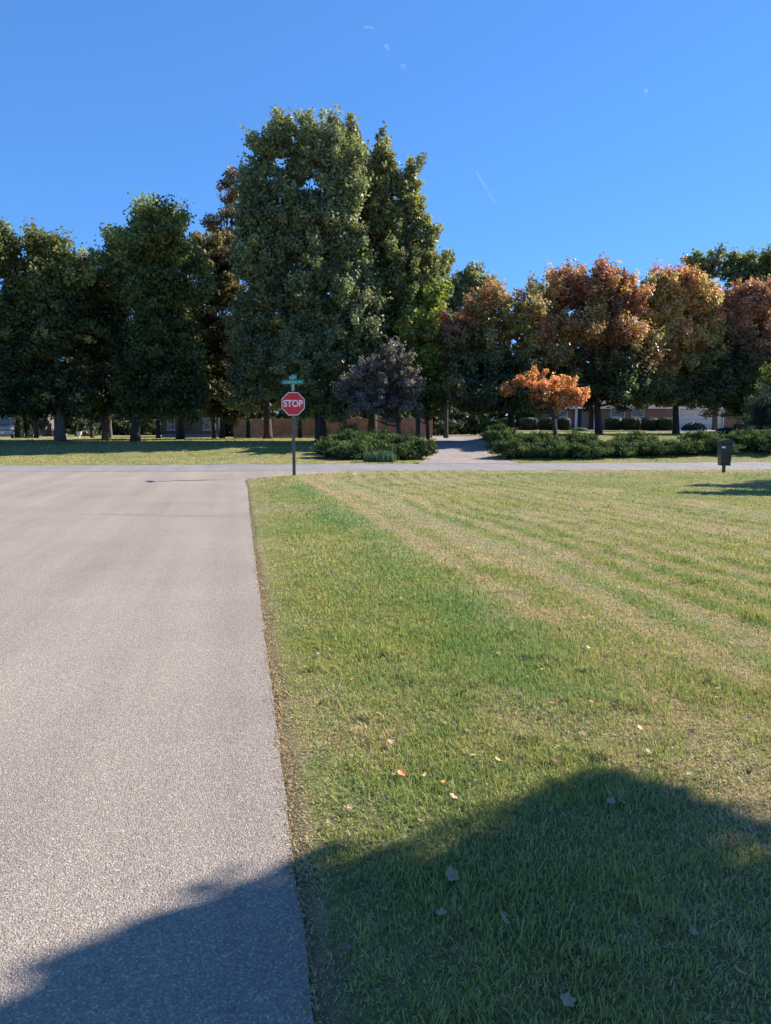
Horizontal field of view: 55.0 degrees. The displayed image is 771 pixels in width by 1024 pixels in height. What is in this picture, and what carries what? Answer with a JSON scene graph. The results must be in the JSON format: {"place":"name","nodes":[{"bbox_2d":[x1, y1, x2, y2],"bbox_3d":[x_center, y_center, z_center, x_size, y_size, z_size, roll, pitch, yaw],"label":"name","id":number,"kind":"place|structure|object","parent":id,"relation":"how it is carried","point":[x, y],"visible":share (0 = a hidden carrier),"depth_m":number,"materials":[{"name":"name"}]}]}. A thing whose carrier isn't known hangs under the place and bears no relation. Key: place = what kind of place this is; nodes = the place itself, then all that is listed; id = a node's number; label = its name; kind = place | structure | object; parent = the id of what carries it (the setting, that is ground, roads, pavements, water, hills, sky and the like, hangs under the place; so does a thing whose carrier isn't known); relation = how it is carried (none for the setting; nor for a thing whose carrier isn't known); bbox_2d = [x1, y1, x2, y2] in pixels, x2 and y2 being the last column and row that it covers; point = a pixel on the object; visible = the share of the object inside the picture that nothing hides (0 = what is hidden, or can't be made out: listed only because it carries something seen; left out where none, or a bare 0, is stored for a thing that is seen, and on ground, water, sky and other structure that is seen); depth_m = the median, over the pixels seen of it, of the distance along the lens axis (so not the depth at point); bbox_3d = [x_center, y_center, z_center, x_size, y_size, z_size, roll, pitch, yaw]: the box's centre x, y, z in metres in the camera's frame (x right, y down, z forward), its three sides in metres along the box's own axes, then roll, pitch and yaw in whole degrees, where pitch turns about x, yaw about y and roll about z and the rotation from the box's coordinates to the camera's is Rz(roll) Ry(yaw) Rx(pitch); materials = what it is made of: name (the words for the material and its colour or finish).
{"place":"outdoors","nodes":[
{"label":"outdoors","id":0,"kind":"place"},
{"bbox_2d":[0,471,363,1023],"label":"road","id":1,"kind":"structure","parent":0,"point":[143,838],"depth_m":3.52,"materials":[{"name":"grey asphalt"}]},
{"bbox_2d":[0,426,770,1023],"bbox_3d":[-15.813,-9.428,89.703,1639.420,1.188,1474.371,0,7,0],"label":"ground","id":2,"kind":"structure","parent":0,"point":[322,956],"depth_m":3.69,"materials":[{"name":"green plant"}]},
{"bbox_2d":[0,418,14,437],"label":"pickup truck","id":3,"kind":"object","parent":2,"relation":"on","point":[6,426],"visible":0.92,"depth_m":62.01,"materials":[{"name":"grey metal"}]},
{"bbox_2d":[14,416,25,437],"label":"column shrub","id":4,"kind":"object","parent":2,"relation":"on","point":[19,431],"visible":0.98,"depth_m":52.44,"materials":[{"name":"green plant"}]},
{"bbox_2d":[24,417,33,437],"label":"column shrub","id":5,"kind":"object","parent":2,"relation":"on","point":[29,433],"visible":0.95,"depth_m":52.85,"materials":[{"name":"green plant"}]},
{"bbox_2d":[12,414,48,431],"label":"understory bush","id":6,"kind":"object","parent":2,"relation":"on","point":[42,425],"visible":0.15,"depth_m":80.78,"materials":[{"name":"green plant"}]},
{"bbox_2d":[0,213,65,420],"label":"oak tree","id":7,"kind":"object","parent":2,"relation":"on","point":[16,313],"visible":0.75,"depth_m":39.27,"materials":[{"name":"green plant"}]},
{"bbox_2d":[0,414,66,436],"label":"porch house","id":8,"kind":"structure","parent":2,"relation":"on","point":[49,430],"depth_m":81.96,"materials":[{"name":"beige"}]},
{"bbox_2d":[15,328,68,437],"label":"shade tree","id":9,"kind":"object","parent":2,"relation":"on","point":[36,435],"depth_m":59.52,"materials":[{"name":"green plant"}]},
{"bbox_2d":[0,217,109,441],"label":"oak tree","id":10,"kind":"object","parent":2,"relation":"on","point":[61,396],"visible":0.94,"depth_m":39.82,"materials":[{"name":"green plant"}]},
{"bbox_2d":[64,415,101,435],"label":"understory bush","id":11,"kind":"object","parent":2,"relation":"on","point":[81,426],"visible":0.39,"depth_m":83.35,"materials":[{"name":"green plant"}]},
{"bbox_2d":[61,350,109,437],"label":"shade tree","id":12,"kind":"object","parent":2,"relation":"on","point":[92,422],"visible":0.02,"depth_m":61.44,"materials":[{"name":"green plant"}]},
{"bbox_2d":[64,216,133,440],"bbox_3d":[-16.410,-10.322,42.476,5.470,12.712,4.593,0,7,0],"label":"oak tree","id":13,"kind":"object","parent":2,"relation":"on","point":[111,311],"visible":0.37,"depth_m":41.84,"materials":[{"name":"green plant"}]},
{"bbox_2d":[98,413,143,434],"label":"understory bush","id":14,"kind":"object","parent":2,"relation":"on","point":[123,428],"visible":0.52,"depth_m":88.99,"materials":[{"name":"green plant"}]},
{"bbox_2d":[80,183,221,440],"bbox_3d":[-12.504,-10.709,40.902,6.347,13.875,6.764,-6,9,-42],"label":"oak tree","id":15,"kind":"object","parent":2,"relation":"on","point":[158,347],"visible":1,"depth_m":40.03,"materials":[{"name":"green plant"}]},
{"bbox_2d":[140,416,161,434],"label":"understory bush","id":16,"kind":"object","parent":2,"relation":"on","point":[147,429],"visible":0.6,"depth_m":90.69,"materials":[{"name":"green plant"}]},
{"bbox_2d":[146,412,192,437],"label":"shade tree","id":17,"kind":"object","parent":2,"relation":"on","point":[158,435],"depth_m":58.50,"materials":[{"name":"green plant"}]},
{"bbox_2d":[161,410,230,436],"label":"dark house","id":18,"kind":"structure","parent":2,"relation":"on","point":[170,429],"depth_m":75.50,"materials":[{"name":"grey"}]},
{"bbox_2d":[167,418,175,430],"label":"window","id":19,"kind":"structure","parent":18,"relation":"in","point":[170,426],"depth_m":75.45,"materials":[{"name":"grey glass"}]},
{"bbox_2d":[202,418,211,430],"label":"window","id":20,"kind":"structure","parent":18,"relation":"in","point":[205,428],"depth_m":75.45,"materials":[{"name":"grey glass"}]},
{"bbox_2d":[170,225,256,438],"bbox_3d":[-11.556,-11.207,46.980,8.228,13.430,5.515,2,7,18],"label":"brown oak tree","id":21,"kind":"object","parent":2,"relation":"on","point":[227,285],"visible":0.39,"depth_m":46.00,"materials":[{"name":"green plant"}]},
{"bbox_2d":[199,164,242,437],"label":"tree","id":22,"kind":"object","parent":2,"relation":"on","point":[226,213],"visible":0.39,"depth_m":55.42,"materials":[{"name":"plant"}]},
{"bbox_2d":[199,321,254,437],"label":"shade tree","id":23,"kind":"object","parent":2,"relation":"on","point":[214,428],"depth_m":61.49,"materials":[{"name":"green plant"}]},
{"bbox_2d":[225,414,244,436],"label":"understory bush","id":24,"kind":"object","parent":2,"relation":"on","point":[229,430],"visible":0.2,"depth_m":78.00,"materials":[{"name":"green plant"}]},
{"bbox_2d":[204,310,279,437],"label":"shade tree","id":25,"kind":"object","parent":2,"relation":"on","point":[248,423],"visible":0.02,"depth_m":59.38,"materials":[{"name":"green plant"}]},
{"bbox_2d":[233,419,263,437],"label":"wooden fence","id":26,"kind":"object","parent":2,"relation":"on","point":[241,432],"visible":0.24,"depth_m":70.06,"materials":[{"name":"brown wood"}]},
{"bbox_2d":[228,365,281,438],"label":"locust tree","id":27,"kind":"object","parent":2,"relation":"on","point":[267,434],"depth_m":49.41,"materials":[{"name":"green plant"}]},
{"bbox_2d":[238,409,274,433],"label":"understory bush","id":28,"kind":"object","parent":2,"relation":"on","point":[259,415],"visible":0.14,"depth_m":82.42,"materials":[{"name":"green plant"}]},
{"bbox_2d":[251,402,282,433],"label":"understory bush","id":29,"kind":"object","parent":2,"relation":"on","point":[274,414],"visible":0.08,"depth_m":90.52,"materials":[{"name":"green plant"}]},
{"bbox_2d":[282,384,304,475],"bbox_3d":[-2.814,-2.398,22.657,0.696,2.975,0.061,0,7,-2],"label":"stop sign","id":30,"kind":"object","parent":2,"relation":"on","point":[293,403],"visible":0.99,"depth_m":22.54,"materials":[{"name":"metal"}]},
{"bbox_2d":[282,374,302,383],"bbox_3d":[-2.818,-4.029,22.462,0.554,0.295,0.348,4,8,29],"label":"street name sign","id":31,"kind":"object","parent":30,"relation":"attached to","point":[291,380],"visible":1,"depth_m":22.46,"materials":[{"name":"green metal"}]},
{"bbox_2d":[276,413,311,432],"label":"understory bush","id":32,"kind":"object","parent":2,"relation":"on","point":[283,415],"visible":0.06,"depth_m":82.94,"materials":[{"name":"green plant"}]},
{"bbox_2d":[268,388,329,437],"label":"shade tree","id":33,"kind":"object","parent":2,"relation":"on","point":[276,405],"visible":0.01,"depth_m":60.50,"materials":[{"name":"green plant"}]},
{"bbox_2d":[216,101,392,440],"bbox_3d":[-4.561,-13.117,41.445,10.178,18.542,6.606,0,7,0],"label":"cottonwood tree","id":34,"kind":"object","parent":2,"relation":"on","point":[295,252],"visible":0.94,"depth_m":40.16,"materials":[{"name":"green plant"}]},
{"bbox_2d":[310,436,350,457],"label":"juniper shrub","id":35,"kind":"object","parent":2,"relation":"on","point":[322,448],"visible":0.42,"depth_m":33.22,"materials":[{"name":"green plant"}]},
{"bbox_2d":[315,427,362,444],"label":"juniper shrub","id":36,"kind":"object","parent":2,"relation":"on","point":[347,434],"visible":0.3,"depth_m":35.02,"materials":[{"name":"green plant"}]},
{"bbox_2d":[327,440,371,459],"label":"juniper shrub","id":37,"kind":"object","parent":2,"relation":"on","point":[353,450],"visible":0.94,"depth_m":32.35,"materials":[{"name":"green plant"}]},
{"bbox_2d":[272,418,432,437],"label":"wooden fence","id":38,"kind":"object","parent":2,"relation":"on","point":[279,427],"visible":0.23,"depth_m":68.55,"materials":[{"name":"brown wood"}]},
{"bbox_2d":[363,450,376,461],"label":"strappy plant","id":39,"kind":"object","parent":2,"relation":"on","point":[368,456],"visible":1,"depth_m":31.38,"materials":[{"name":"plant"}]},
{"bbox_2d":[350,433,395,448],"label":"juniper shrub","id":40,"kind":"object","parent":2,"relation":"on","point":[374,442],"visible":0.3,"depth_m":33.94,"materials":[{"name":"green plant"}]},
{"bbox_2d":[353,428,396,440],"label":"juniper shrub","id":41,"kind":"object","parent":2,"relation":"on","point":[380,435],"visible":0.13,"depth_m":35.83,"materials":[{"name":"green plant"}]},
{"bbox_2d":[370,449,380,461],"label":"strappy plant","id":42,"kind":"object","parent":2,"relation":"on","point":[376,458],"visible":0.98,"depth_m":31.38,"materials":[{"name":"plant"}]},
{"bbox_2d":[330,336,429,434],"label":"smoke bush tree","id":43,"kind":"object","parent":2,"relation":"on","point":[362,394],"visible":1,"depth_m":38.11,"materials":[{"name":"purple plant"}]},
{"bbox_2d":[380,449,391,461],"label":"strappy plant","id":44,"kind":"object","parent":2,"relation":"on","point":[384,457],"visible":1,"depth_m":31.39,"materials":[{"name":"green plant"}]},
{"bbox_2d":[387,450,400,461],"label":"strappy plant","id":45,"kind":"object","parent":2,"relation":"on","point":[392,458],"visible":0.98,"depth_m":31.42,"materials":[{"name":"plant"}]},
{"bbox_2d":[377,411,411,433],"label":"understory bush","id":46,"kind":"object","parent":2,"relation":"on","point":[407,417],"visible":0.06,"depth_m":83.13,"materials":[{"name":"green plant"}]},
{"bbox_2d":[369,441,420,459],"bbox_3d":[0.354,-2.722,32.623,2.503,0.950,1.803,0,7,0],"label":"juniper shrub","id":47,"kind":"object","parent":2,"relation":"on","point":[405,451],"visible":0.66,"depth_m":32.34,"materials":[{"name":"green plant"}]},
{"bbox_2d":[336,111,454,432],"bbox_3d":[0.482,-13.435,43.279,7.147,18.732,5.408,4,8,29],"label":"cottonwood tree","id":48,"kind":"object","parent":2,"relation":"on","point":[405,245],"visible":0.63,"depth_m":41.96,"materials":[{"name":"green plant"}]},
{"bbox_2d":[384,432,426,444],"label":"juniper shrub","id":49,"kind":"object","parent":2,"relation":"on","point":[398,438],"visible":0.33,"depth_m":34.42,"materials":[{"name":"green plant"}]},
{"bbox_2d":[383,274,451,437],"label":"birch tree","id":50,"kind":"object","parent":2,"relation":"on","point":[429,351],"visible":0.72,"depth_m":41.81,"materials":[{"name":"green plant"}]},
{"bbox_2d":[402,438,438,457],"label":"juniper shrub","id":51,"kind":"object","parent":2,"relation":"on","point":[425,448],"visible":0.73,"depth_m":32.92,"materials":[{"name":"green plant"}]},
{"bbox_2d":[398,374,447,440],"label":"dogwood tree","id":52,"kind":"object","parent":2,"relation":"on","point":[431,409],"visible":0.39,"depth_m":42.35,"materials":[{"name":"green plant"}]},
{"bbox_2d":[422,403,469,435],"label":"understory bush","id":53,"kind":"object","parent":2,"relation":"on","point":[439,423],"visible":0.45,"depth_m":86.62,"materials":[{"name":"green plant"}]},
{"bbox_2d":[415,402,479,434],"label":"distant tree","id":54,"kind":"object","parent":2,"relation":"on","point":[461,431],"visible":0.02,"depth_m":98.80,"materials":[{"name":"green plant"}]},
{"bbox_2d":[445,866,458,880],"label":"fallen leaf","id":55,"kind":"object","parent":2,"relation":"on","point":[450,871],"visible":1,"depth_m":2.57,"materials":[{"name":"plant"}]},
{"bbox_2d":[436,246,502,437],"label":"poplar tree","id":56,"kind":"object","parent":2,"relation":"on","point":[471,277],"visible":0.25,"depth_m":63.58,"materials":[{"name":"green plant"}]},
{"bbox_2d":[460,409,501,434],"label":"understory bush","id":57,"kind":"object","parent":2,"relation":"on","point":[472,429],"visible":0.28,"depth_m":84.91,"materials":[{"name":"green plant"}]},
{"bbox_2d":[475,418,502,437],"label":"juniper shrub","id":58,"kind":"object","parent":2,"relation":"on","point":[484,425],"visible":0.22,"depth_m":40.41,"materials":[{"name":"green plant"}]},
{"bbox_2d":[430,271,571,433],"bbox_3d":[6.369,-8.863,41.570,7.844,9.327,7.117,0,7,0],"label":"maple tree","id":59,"kind":"object","parent":2,"relation":"on","point":[479,366],"visible":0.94,"depth_m":40.62,"materials":[{"name":"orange plant"}]},
{"bbox_2d":[479,421,522,444],"bbox_3d":[5.726,-3.891,36.703,2.216,1.314,2.000,5,8,38],"label":"juniper shrub","id":60,"kind":"object","parent":2,"relation":"on","point":[499,431],"visible":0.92,"depth_m":36.42,"materials":[{"name":"green plant"}]},
{"bbox_2d":[488,345,517,419],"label":"distant tree","id":61,"kind":"object","parent":2,"relation":"on","point":[502,415],"visible":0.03,"depth_m":118.41,"materials":[{"name":"green plant"}]},
{"bbox_2d":[488,438,539,457],"bbox_3d":[5.966,-2.890,33.462,2.707,0.934,2.011,-5,8,-35],"label":"juniper shrub","id":62,"kind":"object","parent":2,"relation":"on","point":[513,448],"visible":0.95,"depth_m":32.97,"materials":[{"name":"green plant"}]},
{"bbox_2d":[498,413,530,429],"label":"understory bush","id":63,"kind":"object","parent":2,"relation":"on","point":[517,420],"visible":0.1,"depth_m":88.28,"materials":[{"name":"green plant"}]},
{"bbox_2d":[518,417,537,429],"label":"box shrub","id":64,"kind":"object","parent":2,"relation":"on","point":[526,423],"visible":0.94,"depth_m":74.95,"materials":[{"name":"green plant"}]},
{"bbox_2d":[517,430,567,445],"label":"juniper shrub","id":65,"kind":"object","parent":2,"relation":"on","point":[533,437],"visible":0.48,"depth_m":35.22,"materials":[{"name":"green plant"}]},
{"bbox_2d":[496,365,590,435],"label":"maple tree","id":66,"kind":"object","parent":2,"relation":"on","point":[563,391],"visible":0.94,"depth_m":39.09,"materials":[{"name":"orange plant"}]},
{"bbox_2d":[538,417,552,429],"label":"box shrub","id":67,"kind":"object","parent":2,"relation":"on","point":[544,424],"visible":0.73,"depth_m":75.34,"materials":[{"name":"green plant"}]},
{"bbox_2d":[522,437,574,458],"bbox_3d":[7.380,-2.861,33.139,2.637,1.012,2.123,0,7,0],"label":"juniper shrub","id":68,"kind":"object","parent":2,"relation":"on","point":[551,449],"visible":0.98,"depth_m":32.73,"materials":[{"name":"green plant"}]},
{"bbox_2d":[558,417,570,429],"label":"box shrub","id":69,"kind":"object","parent":2,"relation":"on","point":[563,423],"visible":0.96,"depth_m":74.93,"materials":[{"name":"green plant"}]},
{"bbox_2d":[560,990,575,1006],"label":"fallen leaf","id":70,"kind":"object","parent":2,"relation":"on","point":[567,999],"visible":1,"depth_m":2.00,"materials":[{"name":"plant"}]},
{"bbox_2d":[555,429,603,444],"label":"juniper shrub","id":71,"kind":"object","parent":2,"relation":"on","point":[576,436],"visible":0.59,"depth_m":35.43,"materials":[{"name":"green plant"}]},
{"bbox_2d":[557,440,614,458],"bbox_3d":[9.016,-2.794,33.062,2.525,0.868,2.126,3,7,25],"label":"juniper shrub","id":72,"kind":"object","parent":2,"relation":"on","point":[586,450],"visible":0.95,"depth_m":32.60,"materials":[{"name":"green plant"}]},
{"bbox_2d":[537,251,669,433],"bbox_3d":[12.548,-9.697,43.623,8.648,10.522,6.211,0,7,0],"label":"maple tree","id":73,"kind":"object","parent":2,"relation":"on","point":[622,353],"visible":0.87,"depth_m":42.52,"materials":[{"name":"orange plant"}]},
{"bbox_2d":[604,417,621,429],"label":"box shrub","id":74,"kind":"object","parent":2,"relation":"on","point":[612,423],"visible":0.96,"depth_m":75.35,"materials":[{"name":"green plant"}]},
{"bbox_2d":[596,440,645,456],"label":"juniper shrub","id":75,"kind":"object","parent":2,"relation":"on","point":[624,448],"visible":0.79,"depth_m":33.21,"materials":[{"name":"green plant"}]},
{"bbox_2d":[621,417,641,429],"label":"box shrub","id":76,"kind":"object","parent":2,"relation":"on","point":[629,423],"visible":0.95,"depth_m":74.96,"materials":[{"name":"green plant"}]},
{"bbox_2d":[605,430,662,442],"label":"juniper shrub","id":77,"kind":"object","parent":2,"relation":"on","point":[638,435],"visible":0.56,"depth_m":36.13,"materials":[{"name":"green plant"}]},
{"bbox_2d":[535,400,736,429],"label":"brick house","id":78,"kind":"structure","parent":2,"relation":"on","point":[577,416],"depth_m":81.34,"materials":[{"name":"brown"}]},
{"bbox_2d":[573,411,580,427],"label":"door","id":79,"kind":"structure","parent":78,"relation":"in","point":[579,412],"depth_m":82.76,"materials":[{"name":"metal"}]},
{"bbox_2d":[610,410,624,419],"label":"window","id":80,"kind":"structure","parent":78,"relation":"in","point":[613,413],"depth_m":81.30,"materials":[{"name":"grey glass"}]},
{"bbox_2d":[631,410,643,419],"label":"window","id":81,"kind":"structure","parent":78,"relation":"in","point":[635,413],"depth_m":81.28,"materials":[{"name":"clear glass"}]},
{"bbox_2d":[679,409,722,429],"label":"garage door","id":82,"kind":"structure","parent":78,"relation":"in","point":[708,423],"depth_m":81.44,"materials":[{"name":"metal"}]},
{"bbox_2d":[640,417,658,429],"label":"box shrub","id":83,"kind":"object","parent":2,"relation":"on","point":[649,423],"visible":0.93,"depth_m":75.34,"materials":[{"name":"green plant"}]},
{"bbox_2d":[627,438,674,456],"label":"juniper shrub","id":84,"kind":"object","parent":2,"relation":"on","point":[652,447],"visible":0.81,"depth_m":33.48,"materials":[{"name":"green plant"}]},
{"bbox_2d":[657,417,672,429],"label":"box shrub","id":85,"kind":"object","parent":2,"relation":"on","point":[664,424],"visible":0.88,"depth_m":74.95,"materials":[{"name":"green plant"}]},
{"bbox_2d":[658,437,709,455],"bbox_3d":[13.677,-3.038,34.152,2.842,0.922,2.062,0,7,0],"label":"juniper shrub","id":86,"kind":"object","parent":2,"relation":"on","point":[685,447],"visible":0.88,"depth_m":33.77,"materials":[{"name":"green plant"}]},
{"bbox_2d":[632,258,742,433],"bbox_3d":[18.492,-10.258,46.319,7.666,10.985,5.006,0,7,0],"label":"maple tree","id":87,"kind":"object","parent":2,"relation":"on","point":[685,299],"visible":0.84,"depth_m":45.04,"materials":[{"name":"orange plant"}]},
{"bbox_2d":[681,422,707,430],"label":"mound shrub","id":88,"kind":"object","parent":2,"relation":"on","point":[692,426],"visible":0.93,"depth_m":68.97,"materials":[{"name":"green plant"}]},
{"bbox_2d":[673,428,725,441],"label":"juniper shrub","id":89,"kind":"object","parent":2,"relation":"on","point":[698,436],"visible":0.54,"depth_m":36.85,"materials":[{"name":"green plant"}]},
{"bbox_2d":[695,435,746,453],"bbox_3d":[15.357,-3.159,34.422,2.764,1.015,1.883,0,7,0],"label":"juniper shrub","id":90,"kind":"object","parent":2,"relation":"on","point":[713,445],"visible":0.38,"depth_m":34.09,"materials":[{"name":"green plant"}]},
{"bbox_2d":[678,241,770,429],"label":"hackberry tree","id":91,"kind":"object","parent":2,"relation":"on","point":[735,266],"visible":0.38,"depth_m":70.83,"materials":[{"name":"green plant"}]},
{"bbox_2d":[715,439,735,472],"bbox_3d":[10.944,-1.670,23.912,0.470,1.335,0.490,1,7,6],"label":"mailbox","id":92,"kind":"object","parent":2,"relation":"on","point":[724,451],"visible":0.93,"depth_m":23.72,"materials":[{"name":"black metal"}]},
{"bbox_2d":[715,427,738,434],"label":"dome shrub","id":93,"kind":"object","parent":2,"relation":"on","point":[728,430],"visible":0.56,"depth_m":42.85,"materials":[{"name":"green plant"}]},
{"bbox_2d":[718,425,756,449],"bbox_3d":[17.414,-3.593,35.709,2.816,1.207,2.228,0,7,0],"label":"juniper shrub","id":94,"kind":"object","parent":2,"relation":"on","point":[732,436],"visible":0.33,"depth_m":35.45,"materials":[{"name":"green plant"}]},
{"bbox_2d":[711,275,770,425],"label":"maple tree","id":95,"kind":"object","parent":2,"relation":"on","point":[747,335],"visible":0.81,"depth_m":45.48,"materials":[{"name":"brown plant"}]},
{"bbox_2d":[734,382,770,431],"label":"juniper shrub","id":96,"kind":"object","parent":2,"relation":"on","point":[762,416],"visible":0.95,"depth_m":38.69,"materials":[{"name":"green plant"}]},
{"bbox_2d":[737,426,770,452],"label":"juniper shrub","id":97,"kind":"object","parent":2,"relation":"on","point":[760,439],"visible":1,"depth_m":34.40,"materials":[{"name":"green plant"}]},
{"bbox_2d":[749,362,770,406],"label":"ornamental tree","id":98,"kind":"object","parent":2,"relation":"on","point":[765,379],"visible":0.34,"depth_m":42.34,"materials":[{"name":"green plant"}]},
{"bbox_2d":[0,462,770,471],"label":"cross road","id":99,"kind":"structure","parent":0,"point":[452,466],"depth_m":27.96,"materials":[{"name":"grey asphalt"}]},
{"bbox_2d":[0,432,770,464],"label":"grass","id":100,"kind":"structure","parent":0,"point":[290,439],"depth_m":35.15,"materials":[{"name":"green plant"}]},
{"bbox_2d":[0,0,770,423],"label":"sky","id":101,"kind":"structure","parent":0,"point":[636,132],"materials":[{"name":"blue"}]},
{"bbox_2d":[418,435,515,463],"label":"driveway","id":102,"kind":"structure","parent":0,"point":[461,449],"depth_m":35.45,"materials":[{"name":"grey concrete"}]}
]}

